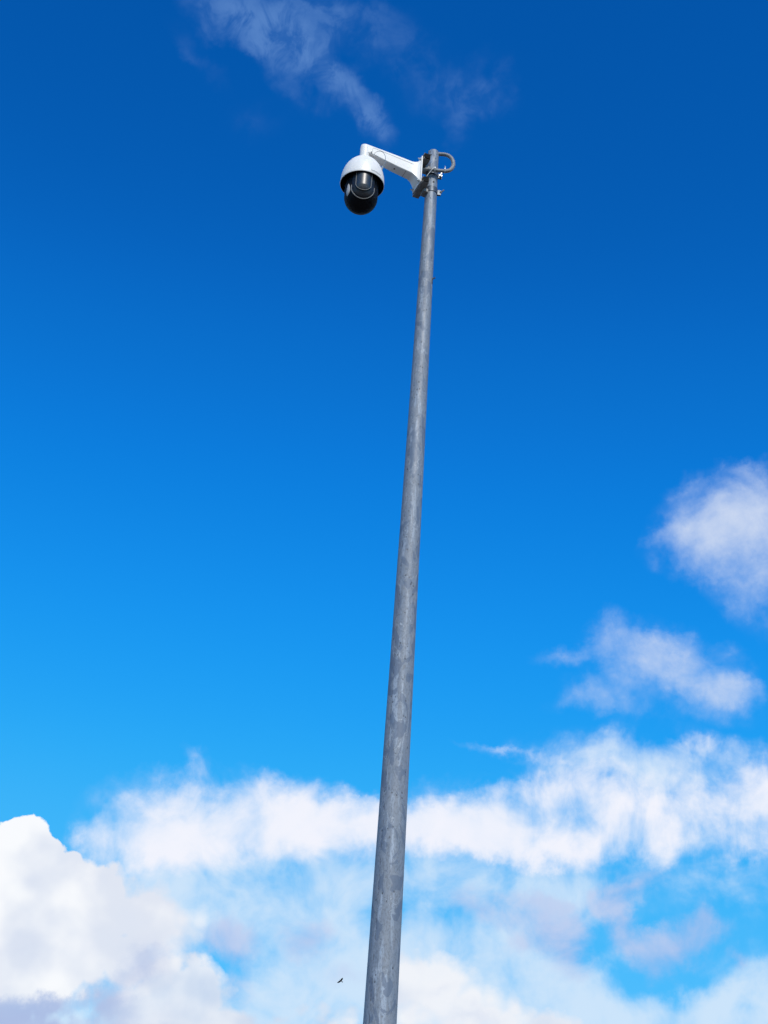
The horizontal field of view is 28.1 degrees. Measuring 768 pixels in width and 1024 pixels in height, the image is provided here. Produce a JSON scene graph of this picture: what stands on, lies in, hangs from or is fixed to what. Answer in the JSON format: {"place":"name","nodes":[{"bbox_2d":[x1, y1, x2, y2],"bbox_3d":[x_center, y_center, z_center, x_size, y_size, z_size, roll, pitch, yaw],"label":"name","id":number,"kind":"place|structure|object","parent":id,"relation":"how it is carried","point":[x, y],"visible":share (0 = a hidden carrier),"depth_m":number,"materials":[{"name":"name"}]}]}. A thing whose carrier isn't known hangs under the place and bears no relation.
{"place":"outdoors","nodes":[
{"label":"outdoors","id":0,"kind":"place"},
{"bbox_2d":[0,0,767,1023],"label":"sky","id":1,"kind":"structure","parent":0,"point":[206,355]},
{"label":"ground","id":2,"kind":"structure","parent":0,"visible":0},
{"bbox_2d":[363,149,438,1023],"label":"steel pole","id":3,"kind":"object","parent":2,"relation":"on","point":[381,990],"visible":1,"depth_m":7.72,"materials":[{"name":"grey metal"}]},
{"bbox_2d":[412,153,443,198],"bbox_3d":[0.286,-2.043,9.464,0.164,0.254,0.167,15,-31,-18],"label":"pole mount","id":4,"kind":"object","parent":3,"relation":"attached to","point":[422,189],"visible":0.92,"depth_m":9.42,"materials":[{"name":"metal"}]},
{"bbox_2d":[360,144,422,193],"bbox_3d":[0.032,-2.119,9.387,0.387,0.206,0.128,15,-31,-18],"label":"bracket arm","id":5,"kind":"object","parent":4,"relation":"attached to","point":[410,171],"visible":0.96,"depth_m":9.38},
{"bbox_2d":[340,151,385,214],"bbox_3d":[-0.131,-1.978,9.235,0.267,0.437,0.267,4,-29,0],"label":"security camera","id":6,"kind":"object","parent":5,"relation":"attached to","point":[362,182],"visible":1,"depth_m":9.13,"materials":[{"name":"white plastic"}]},
{"bbox_2d":[356,171,371,188],"bbox_3d":[-0.118,-1.969,9.101,0.085,0.138,0.018,8,-30,-6],"label":"lens","id":7,"kind":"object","parent":6,"relation":"in","point":[363,177],"depth_m":9.09,"materials":[{"name":"glass"}]},
{"bbox_2d":[422,152,454,172],"bbox_3d":[0.330,-2.166,9.508,0.226,0.210,0.083,4,-29,0],"label":"cable conduit","id":8,"kind":"object","parent":3,"relation":"attached to","point":[452,160],"visible":1,"depth_m":9.46,"materials":[{"name":"grey plastic"}]}
]}

